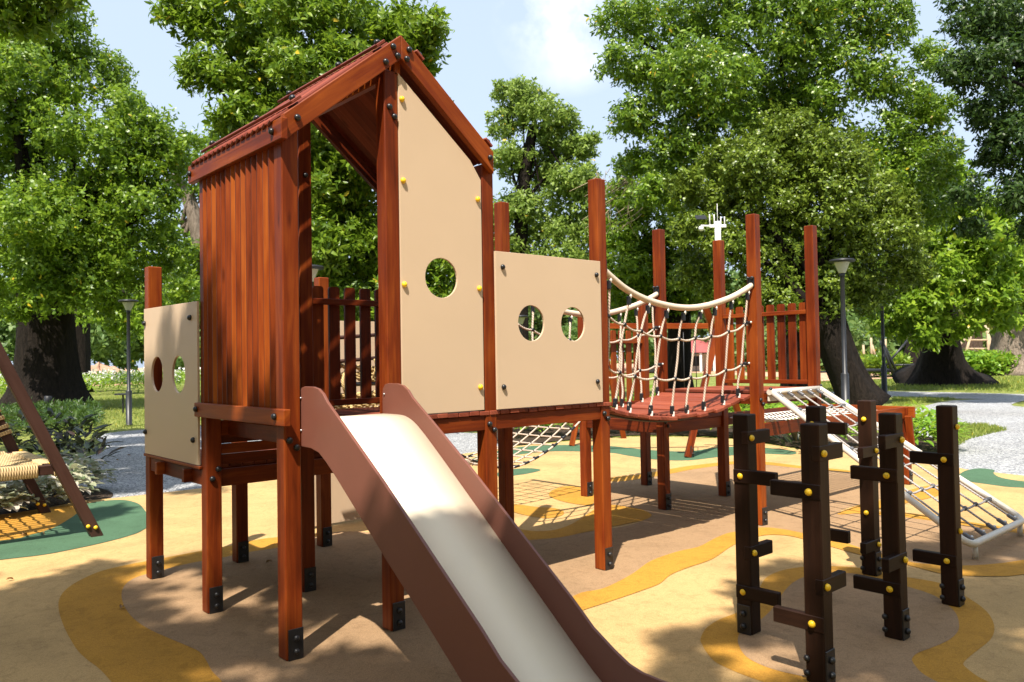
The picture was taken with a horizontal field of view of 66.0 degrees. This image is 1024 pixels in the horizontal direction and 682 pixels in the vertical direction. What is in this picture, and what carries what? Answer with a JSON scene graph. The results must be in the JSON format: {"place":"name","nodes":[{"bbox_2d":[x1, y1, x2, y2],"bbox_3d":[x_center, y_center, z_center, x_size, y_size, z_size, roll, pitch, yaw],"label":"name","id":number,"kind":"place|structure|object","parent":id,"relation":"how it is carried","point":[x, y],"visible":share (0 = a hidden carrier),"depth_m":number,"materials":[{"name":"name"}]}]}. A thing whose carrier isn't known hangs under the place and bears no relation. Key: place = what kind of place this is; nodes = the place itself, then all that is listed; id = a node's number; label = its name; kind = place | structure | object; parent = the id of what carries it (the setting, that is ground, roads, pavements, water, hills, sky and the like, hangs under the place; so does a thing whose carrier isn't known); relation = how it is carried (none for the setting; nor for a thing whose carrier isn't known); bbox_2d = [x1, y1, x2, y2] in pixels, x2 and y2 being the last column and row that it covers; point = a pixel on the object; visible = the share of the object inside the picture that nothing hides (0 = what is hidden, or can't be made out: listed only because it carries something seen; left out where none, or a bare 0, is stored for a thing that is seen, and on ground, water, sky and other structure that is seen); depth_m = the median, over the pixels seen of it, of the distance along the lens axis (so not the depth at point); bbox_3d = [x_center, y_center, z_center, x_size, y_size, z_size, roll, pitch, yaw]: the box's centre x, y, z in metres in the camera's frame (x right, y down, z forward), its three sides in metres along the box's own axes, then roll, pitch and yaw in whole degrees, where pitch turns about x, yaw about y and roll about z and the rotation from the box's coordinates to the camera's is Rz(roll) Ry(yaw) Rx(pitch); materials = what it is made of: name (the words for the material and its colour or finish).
{"place":"outdoors","nodes":[
{"label":"outdoors","id":0,"kind":"place"},
{"bbox_2d":[52,426,497,506],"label":"gravel path","id":1,"kind":"structure","parent":0,"point":[130,472],"depth_m":13.45,"materials":[{"name":"grey gravel"}]},
{"bbox_2d":[62,452,100,472],"bbox_3d":[-6.261,1.767,11.268,0.673,0.366,0.725,-2,-2,23],"label":"caladium","id":2,"kind":"object","parent":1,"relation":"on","point":[74,455],"visible":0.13,"depth_m":11.32,"materials":[{"name":"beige plant"}]},
{"bbox_2d":[312,264,323,285],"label":"lamp post","id":3,"kind":"object","parent":1,"relation":"on","point":[315,268],"visible":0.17,"depth_m":14.16,"materials":[{"name":"grey metal"}]},
{"bbox_2d":[124,363,777,377],"bbox_3d":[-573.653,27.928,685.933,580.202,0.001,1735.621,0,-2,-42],"label":"sandy ground","id":4,"kind":"structure","parent":0,"point":[712,372],"depth_m":88.49,"materials":[{"name":"beige sand"}]},
{"bbox_2d":[0,437,1023,681],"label":"rubber ground","id":5,"kind":"structure","parent":0,"point":[660,627],"depth_m":5.79,"materials":[{"name":"yellow rubber"}]},
{"bbox_2d":[0,505,76,540],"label":"ground marking","id":6,"kind":"object","parent":5,"relation":"on","point":[16,525],"visible":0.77,"depth_m":8.37,"materials":[{"name":"rubber"}]},
{"bbox_2d":[0,342,102,536],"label":"rope hammock frame","id":7,"kind":"object","parent":5,"relation":"on","point":[25,467],"visible":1,"depth_m":7.37,"materials":[{"name":"brown wood"}]},
{"bbox_2d":[0,500,145,559],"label":"ground marking","id":8,"kind":"object","parent":5,"relation":"on","point":[116,519],"visible":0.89,"depth_m":7.73,"materials":[{"name":"green rubber"}]},
{"bbox_2d":[58,534,316,681],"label":"ground marking","id":9,"kind":"object","parent":5,"relation":"on","point":[111,640],"visible":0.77,"depth_m":4.78,"materials":[{"name":"rubber"}]},
{"bbox_2d":[497,468,539,475],"bbox_3d":[0.009,1.900,11.364,0.483,0.001,1.066,-2,-2,37],"label":"ground marking","id":10,"kind":"object","parent":5,"relation":"on","point":[520,471],"visible":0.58,"depth_m":11.55,"materials":[{"name":"green rubber"}]},
{"bbox_2d":[514,504,563,517],"bbox_3d":[0.236,1.823,8.490,0.477,0.001,0.862,0,-2,-42],"label":"ground marking","id":11,"kind":"object","parent":5,"relation":"on","point":[542,512],"visible":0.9,"depth_m":8.42,"materials":[{"name":"rubber"}]},
{"bbox_2d":[549,486,593,504],"bbox_3d":[0.713,1.837,9.411,0.551,0.001,1.318,-1,-1,5],"label":"ground marking","id":12,"kind":"object","parent":5,"relation":"on","point":[570,494],"visible":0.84,"depth_m":9.36,"materials":[{"name":"rubber"}]},
{"bbox_2d":[122,464,1023,681],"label":"ground marking","id":13,"kind":"object","parent":5,"relation":"on","point":[348,637],"visible":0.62,"depth_m":5.59,"materials":[{"name":"beige rubber"}]},
{"bbox_2d":[142,35,1023,681],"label":"play structure","id":14,"kind":"object","parent":5,"relation":"on","point":[318,405],"visible":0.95,"depth_m":5.16,"materials":[{"name":"red wood"}]},
{"bbox_2d":[520,505,650,539],"bbox_3d":[0.653,1.801,7.842,1.914,0.001,0.827,0,-2,-42],"label":"ground marking","id":15,"kind":"object","parent":5,"relation":"on","point":[621,515],"visible":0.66,"depth_m":7.78,"materials":[{"name":"rubber"}]},
{"bbox_2d":[529,529,649,596],"bbox_3d":[0.432,1.769,6.313,1.321,0.001,2.513,-1,-1,11],"label":"ground marking","id":16,"kind":"object","parent":5,"relation":"on","point":[569,560],"visible":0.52,"depth_m":6.42,"materials":[{"name":"beige rubber"}]},
{"bbox_2d":[473,445,795,462],"bbox_3d":[2.067,1.920,13.668,5.432,0.001,2.526,-1,-1,1],"label":"ground marking","id":17,"kind":"object","parent":5,"relation":"on","point":[698,454],"visible":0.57,"depth_m":13.57,"materials":[{"name":"green rubber"}]},
{"bbox_2d":[569,302,740,457],"bbox_3d":[2.324,0.669,13.966,3.051,2.570,3.133,-2,-2,41],"label":"swing frame","id":18,"kind":"object","parent":5,"relation":"on","point":[689,451],"visible":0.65,"depth_m":12.95,"materials":[{"name":"red wood"}]},
{"bbox_2d":[611,461,849,480],"bbox_3d":[2.912,1.847,11.361,3.455,0.001,1.472,-1,-1,-9],"label":"ground marking","id":19,"kind":"object","parent":5,"relation":"on","point":[654,474],"visible":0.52,"depth_m":11.39,"materials":[{"name":"rubber"}]},
{"bbox_2d":[573,527,1023,609],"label":"ground marking","id":20,"kind":"object","parent":5,"relation":"on","point":[656,571],"visible":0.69,"depth_m":5.99,"materials":[{"name":"rubber"}]},
{"bbox_2d":[700,566,993,681],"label":"ground marking","id":21,"kind":"object","parent":5,"relation":"on","point":[943,662],"visible":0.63,"depth_m":4.43,"materials":[{"name":"rubber"}]},
{"bbox_2d":[857,400,881,575],"bbox_3d":[2.594,1.078,5.774,0.250,1.280,0.136,0,-2,-42],"label":"climbing post","id":22,"kind":"object","parent":21,"relation":"on","point":[870,543],"visible":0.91,"depth_m":5.79,"materials":[{"name":"brown wood"}]},
{"bbox_2d":[909,405,965,606],"bbox_3d":[2.778,1.060,5.150,0.128,1.280,0.299,0,-2,-42],"label":"climbing post","id":23,"kind":"object","parent":21,"relation":"on","point":[947,558],"visible":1,"depth_m":5.08,"materials":[{"name":"brown wood"}]},
{"bbox_2d":[738,573,958,681],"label":"ground marking","id":24,"kind":"object","parent":5,"relation":"on","point":[866,650],"visible":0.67,"depth_m":4.51,"materials":[{"name":"beige rubber"}]},
{"bbox_2d":[733,413,780,635],"bbox_3d":[1.488,1.069,4.632,0.276,1.280,0.273,0,-2,-42],"label":"climbing post","id":25,"kind":"object","parent":24,"relation":"on","point":[751,548],"visible":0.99,"depth_m":4.62,"materials":[{"name":"brown wood"}]},
{"bbox_2d":[770,422,845,681],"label":"climbing post","id":26,"kind":"object","parent":24,"relation":"on","point":[822,583],"visible":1,"depth_m":3.90,"materials":[{"name":"brown wood"}]},
{"bbox_2d":[805,406,850,594],"bbox_3d":[2.043,1.072,5.145,0.250,1.280,0.280,0,-2,-42],"label":"climbing post","id":27,"kind":"object","parent":24,"relation":"on","point":[815,414],"visible":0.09,"depth_m":5.12,"materials":[{"name":"brown wood"}]},
{"bbox_2d":[850,412,910,640],"bbox_3d":[2.091,1.057,4.536,0.250,1.280,0.299,0,-2,-42],"label":"climbing post","id":28,"kind":"object","parent":24,"relation":"on","point":[888,475],"visible":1,"depth_m":4.50,"materials":[{"name":"brown wood"}]},
{"bbox_2d":[838,486,937,513],"bbox_3d":[4.325,1.760,8.748,2.508,0.001,0.377,0,-2,-42],"label":"ground marking","id":29,"kind":"object","parent":5,"relation":"on","point":[933,492],"visible":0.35,"depth_m":8.88,"materials":[{"name":"rubber"}]},
{"bbox_2d":[859,512,1023,533],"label":"ground marking","id":30,"kind":"object","parent":5,"relation":"on","point":[924,517],"visible":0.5,"depth_m":7.51,"materials":[{"name":"rubber"}]},
{"bbox_2d":[959,468,1023,487],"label":"ground marking","id":31,"kind":"object","parent":5,"relation":"on","point":[983,476],"visible":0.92,"depth_m":10.11,"materials":[{"name":"green rubber"}]},
{"bbox_2d":[0,360,1023,459],"bbox_3d":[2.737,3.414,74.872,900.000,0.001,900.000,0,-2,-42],"label":"ground","id":32,"kind":"structure","parent":0,"point":[110,390],"depth_m":29.04,"materials":[{"name":"green plant"}]},
{"bbox_2d":[0,422,30,445],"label":"cordyline","id":33,"kind":"object","parent":32,"relation":"on","point":[16,441],"visible":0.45,"depth_m":14.34,"materials":[{"name":"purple plant"}]},
{"bbox_2d":[0,410,56,444],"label":"cordyline","id":34,"kind":"object","parent":32,"relation":"on","point":[20,415],"visible":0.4,"depth_m":14.58,"materials":[{"name":"green plant"}]},
{"bbox_2d":[0,0,90,44],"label":"tree","id":35,"kind":"object","parent":32,"relation":"on","point":[25,21],"visible":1,"depth_m":14.30,"materials":[{"name":"green plant"}]},
{"bbox_2d":[44,396,51,403],"bbox_3d":[-16.455,2.257,27.959,0.251,0.640,0.232,-1,-1,3],"label":"spotlight","id":36,"kind":"object","parent":32,"relation":"on","point":[47,398],"visible":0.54,"depth_m":27.87,"materials":[{"name":"grey paint"}]},
{"bbox_2d":[22,407,79,434],"bbox_3d":[-9.242,1.648,15.781,1.052,0.614,1.077,-1,-1,-5],"label":"cordyline","id":37,"kind":"object","parent":32,"relation":"on","point":[50,411],"visible":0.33,"depth_m":15.87,"materials":[{"name":"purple plant"}]},
{"bbox_2d":[0,397,105,435],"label":"ground cover","id":38,"kind":"object","parent":32,"relation":"on","point":[78,409],"visible":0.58,"depth_m":22.88,"materials":[{"name":"green plant"}]},
{"bbox_2d":[0,476,112,513],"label":"planting bed","id":39,"kind":"object","parent":32,"relation":"on","point":[94,495],"visible":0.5,"depth_m":9.77,"materials":[{"name":"soil"}]},
{"bbox_2d":[0,482,26,510],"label":"caladium","id":40,"kind":"object","parent":39,"relation":"on","point":[8,499],"visible":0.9,"depth_m":8.60,"materials":[{"name":"beige plant"}]},
{"bbox_2d":[0,480,50,507],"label":"caladium","id":41,"kind":"object","parent":39,"relation":"on","point":[16,483],"visible":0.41,"depth_m":8.76,"materials":[{"name":"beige plant"}]},
{"bbox_2d":[10,475,64,502],"bbox_3d":[-5.531,1.697,9.193,0.693,0.376,0.746,-1,-1,5],"label":"caladium","id":42,"kind":"object","parent":39,"relation":"on","point":[50,489],"visible":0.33,"depth_m":9.15,"materials":[{"name":"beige plant"}]},
{"bbox_2d":[18,428,67,453],"bbox_3d":[-7.971,1.687,13.405,0.809,0.472,0.829,-1,-1,-3],"label":"cordyline","id":43,"kind":"object","parent":39,"relation":"on","point":[35,446],"visible":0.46,"depth_m":13.34,"materials":[{"name":"green plant"}]},
{"bbox_2d":[21,462,104,500],"bbox_3d":[-5.412,1.654,9.476,0.896,0.452,0.832,-1,-1,20],"label":"caladium","id":44,"kind":"object","parent":39,"relation":"on","point":[81,477],"visible":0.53,"depth_m":9.41,"materials":[{"name":"beige plant"}]},
{"bbox_2d":[37,450,96,483],"bbox_3d":[-5.961,1.677,10.361,0.917,0.462,0.851,0,-2,-23],"label":"caladium","id":45,"kind":"object","parent":39,"relation":"on","point":[68,461],"visible":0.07,"depth_m":10.36,"materials":[{"name":"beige plant"}]},
{"bbox_2d":[41,424,101,455],"bbox_3d":[-7.319,1.624,13.072,0.922,0.525,0.900,0,-2,-33],"label":"cordyline","id":46,"kind":"object","parent":39,"relation":"on","point":[59,446],"visible":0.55,"depth_m":13.04,"materials":[{"name":"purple plant"}]},
{"bbox_2d":[54,453,116,485],"bbox_3d":[-5.601,1.691,10.313,0.792,0.430,0.853,-1,-1,-8],"label":"caladium","id":47,"kind":"object","parent":39,"relation":"on","point":[97,472],"visible":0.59,"depth_m":10.32,"materials":[{"name":"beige plant"}]},
{"bbox_2d":[56,423,124,462],"bbox_3d":[-6.432,1.536,11.903,1.015,0.578,0.991,-2,-2,27],"label":"cordyline","id":48,"kind":"object","parent":39,"relation":"on","point":[88,446],"visible":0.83,"depth_m":11.93,"materials":[{"name":"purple plant"}]},
{"bbox_2d":[52,414,99,441],"bbox_3d":[-8.238,1.654,14.913,0.984,0.561,0.961,-2,-2,26],"label":"cordyline","id":49,"kind":"object","parent":32,"relation":"on","point":[86,434],"visible":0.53,"depth_m":14.93,"materials":[{"name":"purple plant"}]},
{"bbox_2d":[0,367,200,393],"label":"flowering hedge","id":50,"kind":"object","parent":32,"relation":"on","point":[104,378],"visible":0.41,"depth_m":49.17,"materials":[{"name":"green plant"}]},
{"bbox_2d":[0,2,204,406],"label":"tree","id":51,"kind":"object","parent":32,"relation":"on","point":[70,235],"visible":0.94,"depth_m":29.77,"materials":[{"name":"green plant"}]},
{"bbox_2d":[91,362,142,385],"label":"earth heap","id":52,"kind":"object","parent":32,"relation":"on","point":[99,366],"visible":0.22,"depth_m":73.55,"materials":[{"name":"beige sand"}]},
{"bbox_2d":[114,393,125,412],"bbox_3d":[-13.550,2.173,27.461,0.420,0.685,0.400,-1,-1,0],"label":"bench","id":53,"kind":"object","parent":32,"relation":"on","point":[122,394],"visible":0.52,"depth_m":27.43,"materials":[{"name":"grey paint"}]},
{"bbox_2d":[51,391,200,432],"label":"grass","id":54,"kind":"structure","parent":32,"relation":"on","point":[104,399],"depth_m":28.48,"materials":[{"name":"green plant"}]},
{"bbox_2d":[118,299,138,425],"bbox_3d":[-10.601,0.586,21.797,0.524,3.485,0.524,0,-2,-42],"label":"lamp post","id":55,"kind":"object","parent":32,"relation":"on","point":[128,304],"visible":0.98,"depth_m":21.75,"materials":[{"name":"grey metal"}]},
{"bbox_2d":[74,225,199,391],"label":"tree","id":56,"kind":"object","parent":32,"relation":"on","point":[83,335],"visible":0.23,"depth_m":45.74,"materials":[{"name":"green plant"}]},
{"bbox_2d":[140,123,216,289],"bbox_3d":[-16.388,-4.134,39.889,5.155,14.161,2.878,-1,-1,-2],"label":"tree","id":57,"kind":"object","parent":32,"relation":"on","point":[191,222],"visible":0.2,"depth_m":39.68,"materials":[{"name":"green plant"}]},
{"bbox_2d":[144,0,455,321],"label":"tree","id":58,"kind":"object","parent":32,"relation":"on","point":[274,50],"visible":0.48,"depth_m":17.04,"materials":[{"name":"green plant"}]},
{"bbox_2d":[0,267,1021,372],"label":"distant wood","id":59,"kind":"object","parent":32,"relation":"on","point":[104,348],"visible":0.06,"depth_m":84.27,"materials":[{"name":"green plant"}]},
{"bbox_2d":[518,315,527,334],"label":"lamp post","id":60,"kind":"object","parent":32,"relation":"on","point":[521,319],"visible":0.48,"depth_m":25.93,"materials":[{"name":"metal"}]},
{"bbox_2d":[484,73,612,339],"bbox_3d":[1.410,-5.142,38.153,7.510,15.338,4.851,-1,-1,4],"label":"tree","id":61,"kind":"object","parent":32,"relation":"on","point":[548,132],"visible":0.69,"depth_m":37.41,"materials":[{"name":"green plant"}]},
{"bbox_2d":[569,151,713,388],"bbox_3d":[5.421,-2.912,32.694,7.850,10.552,4.404,0,-1,-23],"label":"tree","id":62,"kind":"object","parent":32,"relation":"on","point":[632,268],"visible":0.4,"depth_m":32.35,"materials":[{"name":"green plant"}]},
{"bbox_2d":[497,424,936,452],"bbox_3d":[3.637,1.972,16.580,9.526,0.001,5.321,-2,-1,22],"label":"planting bed","id":63,"kind":"object","parent":32,"relation":"on","point":[922,445],"visible":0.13,"depth_m":16.47,"materials":[{"name":"soil"}]},
{"bbox_2d":[519,423,569,429],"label":"shrub","id":64,"kind":"object","parent":63,"relation":"on","point":[546,425],"visible":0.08,"depth_m":16.56,"materials":[{"name":"green plant"}]},
{"bbox_2d":[710,404,766,429],"bbox_3d":[4.561,1.386,16.019,1.342,0.802,1.314,-2,-2,38],"label":"shrub","id":65,"kind":"object","parent":63,"relation":"on","point":[743,407],"visible":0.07,"depth_m":15.75,"materials":[{"name":"green plant"}]},
{"bbox_2d":[744,403,784,418],"bbox_3d":[5.043,1.413,15.160,1.270,0.694,1.309,-1,-1,4],"label":"shrub","id":66,"kind":"object","parent":63,"relation":"on","point":[773,406],"visible":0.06,"depth_m":15.18,"materials":[{"name":"green plant"}]},
{"bbox_2d":[770,432,799,444],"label":"spiky plant","id":67,"kind":"object","parent":63,"relation":"on","point":[794,435],"visible":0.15,"depth_m":13.21,"materials":[{"name":"green plant"}]},
{"bbox_2d":[764,400,806,408],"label":"shrub","id":68,"kind":"object","parent":63,"relation":"on","point":[781,405],"visible":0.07,"depth_m":16.63,"materials":[{"name":"green plant"}]},
{"bbox_2d":[789,403,857,439],"bbox_3d":[5.476,1.406,13.991,1.233,0.654,1.196,-2,-2,35],"label":"shrub","id":69,"kind":"object","parent":63,"relation":"on","point":[840,435],"visible":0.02,"depth_m":13.61,"materials":[{"name":"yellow plant"}]},
{"bbox_2d":[829,400,857,436],"bbox_3d":[5.799,1.385,13.954,1.233,0.674,1.271,-2,-2,27],"label":"shrub","id":70,"kind":"object","parent":63,"relation":"on","point":[847,401],"visible":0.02,"depth_m":13.59,"materials":[{"name":"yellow plant"}]},
{"bbox_2d":[903,400,935,428],"bbox_3d":[7.773,1.403,14.886,1.159,0.634,1.195,-2,-2,42],"label":"shrub","id":71,"kind":"object","parent":63,"relation":"on","point":[918,410],"visible":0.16,"depth_m":14.84,"materials":[{"name":"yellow plant"}]},
{"bbox_2d":[912,411,936,445],"bbox_3d":[6.748,1.419,13.060,1.048,0.573,1.080,0,-2,-26],"label":"shrub","id":72,"kind":"object","parent":63,"relation":"on","point":[928,419],"visible":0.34,"depth_m":12.85,"materials":[{"name":"green plant"}]},
{"bbox_2d":[913,411,961,440],"bbox_3d":[7.261,1.412,13.722,1.118,0.593,1.085,0,-2,-33],"label":"shrub","id":73,"kind":"object","parent":63,"relation":"on","point":[927,424],"visible":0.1,"depth_m":13.70,"materials":[{"name":"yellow plant"}]},
{"bbox_2d":[913,405,971,440],"bbox_3d":[7.109,1.388,13.232,1.122,0.613,1.156,0,-2,-41],"label":"shrub","id":74,"kind":"object","parent":63,"relation":"on","point":[934,412],"visible":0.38,"depth_m":13.11,"materials":[{"name":"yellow plant"}]},
{"bbox_2d":[583,0,970,386],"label":"tree","id":75,"kind":"object","parent":32,"relation":"on","point":[683,71],"visible":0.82,"depth_m":26.37,"materials":[{"name":"green plant"}]},
{"bbox_2d":[659,98,940,405],"bbox_3d":[8.953,-2.579,24.458,8.748,10.046,3.830,-1,-1,3],"label":"tree","id":76,"kind":"object","parent":32,"relation":"on","point":[861,221],"visible":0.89,"depth_m":23.89,"materials":[{"name":"green plant"}]},
{"bbox_2d":[828,258,854,403],"bbox_3d":[8.633,-0.092,20.505,0.661,4.125,0.661,0,-2,-42],"label":"lamp post","id":77,"kind":"object","parent":32,"relation":"on","point":[841,265],"visible":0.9,"depth_m":20.45,"materials":[{"name":"grey metal"}]},
{"bbox_2d":[877,277,886,392],"bbox_3d":[12.946,-0.086,27.505,0.627,4.305,0.627,0,-2,-42],"label":"lamp post","id":78,"kind":"object","parent":32,"relation":"on","point":[883,377],"visible":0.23,"depth_m":27.45,"materials":[{"name":"black metal"}]},
{"bbox_2d":[859,349,912,376],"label":"hedge","id":79,"kind":"object","parent":32,"relation":"on","point":[871,361],"visible":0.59,"depth_m":54.50,"materials":[{"name":"green plant"}]},
{"bbox_2d":[866,338,911,373],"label":"swing frame","id":80,"kind":"object","parent":32,"relation":"on","point":[889,358],"visible":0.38,"depth_m":46.91,"materials":[{"name":"grey paint"}]},
{"bbox_2d":[887,309,921,363],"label":"tree","id":81,"kind":"object","parent":32,"relation":"on","point":[913,356],"visible":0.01,"depth_m":57.51,"materials":[{"name":"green plant"}]},
{"bbox_2d":[821,375,1023,391],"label":"grass","id":82,"kind":"structure","parent":32,"relation":"on","point":[1013,380],"depth_m":36.99,"materials":[{"name":"green plant"}]},
{"bbox_2d":[891,395,954,405],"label":"grass","id":83,"kind":"structure","parent":32,"relation":"on","point":[899,400],"depth_m":26.90,"materials":[{"name":"green plant"}]},
{"bbox_2d":[859,155,1023,386],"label":"tree","id":84,"kind":"object","parent":32,"relation":"on","point":[984,279],"visible":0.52,"depth_m":33.38,"materials":[{"name":"green plant"}]},
{"bbox_2d":[931,421,1006,444],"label":"grass","id":85,"kind":"structure","parent":32,"relation":"on","point":[982,428],"depth_m":16.10,"materials":[{"name":"green plant"}]},
{"bbox_2d":[959,298,992,350],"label":"tree","id":86,"kind":"object","parent":32,"relation":"on","point":[976,344],"visible":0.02,"depth_m":72.99,"materials":[{"name":"plant"}]},
{"bbox_2d":[961,325,990,350],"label":"ladder frame","id":87,"kind":"object","parent":32,"relation":"on","point":[988,339],"visible":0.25,"depth_m":65.93,"materials":[{"name":"beige wood"}]},
{"bbox_2d":[928,0,1023,247],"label":"tree","id":88,"kind":"object","parent":32,"relation":"on","point":[992,26],"visible":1,"depth_m":22.71,"materials":[{"name":"green plant"}]},
{"bbox_2d":[962,347,1021,375],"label":"hedge","id":89,"kind":"object","parent":32,"relation":"on","point":[979,360],"visible":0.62,"depth_m":54.16,"materials":[{"name":"green plant"}]},
{"bbox_2d":[971,247,1023,375],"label":"tree","id":90,"kind":"object","parent":32,"relation":"on","point":[1000,342],"visible":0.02,"depth_m":54.96,"materials":[{"name":"green plant"}]},
{"bbox_2d":[1,0,1023,367],"label":"sky","id":91,"kind":"structure","parent":0,"point":[551,41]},
{"bbox_2d":[649,339,746,371],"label":"house","id":92,"kind":"structure","parent":0,"point":[701,350],"depth_m":88.92,"materials":[{"name":"white paint"}]},
{"bbox_2d":[691,356,698,365],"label":"window","id":93,"kind":"structure","parent":92,"relation":"in","point":[695,361],"depth_m":88.92,"materials":[{"name":"grey paint"}]},
{"bbox_2d":[695,211,725,239],"bbox_3d":[4.846,-0.664,19.015,0.733,5.326,0.196,-1,-1,-2],"label":"weather station","id":94,"kind":"object","parent":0,"point":[717,225],"visible":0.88,"depth_m":19.03,"materials":[{"name":"white paint"}]},
{"bbox_2d":[821,370,891,380],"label":"sandy ground","id":95,"kind":"structure","parent":0,"point":[824,376],"depth_m":56.49,"materials":[{"name":"beige sand"}]},
{"bbox_2d":[862,338,886,354],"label":"ladder frame","id":96,"kind":"object","parent":95,"relation":"on","point":[872,350],"visible":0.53,"depth_m":69.92,"materials":[{"name":"beige wood"}]},
{"bbox_2d":[826,391,1023,399],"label":"gravel path","id":97,"kind":"structure","parent":0,"point":[969,395],"depth_m":30.28,"materials":[{"name":"grey gravel"}]},
{"bbox_2d":[915,399,1023,436],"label":"gravel path","id":98,"kind":"structure","parent":0,"point":[997,411],"depth_m":22.03,"materials":[{"name":"grey gravel"}]},
{"bbox_2d":[959,421,1023,474],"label":"gravel path","id":99,"kind":"structure","parent":0,"point":[1001,451],"depth_m":12.97,"materials":[{"name":"grey gravel"}]}
]}

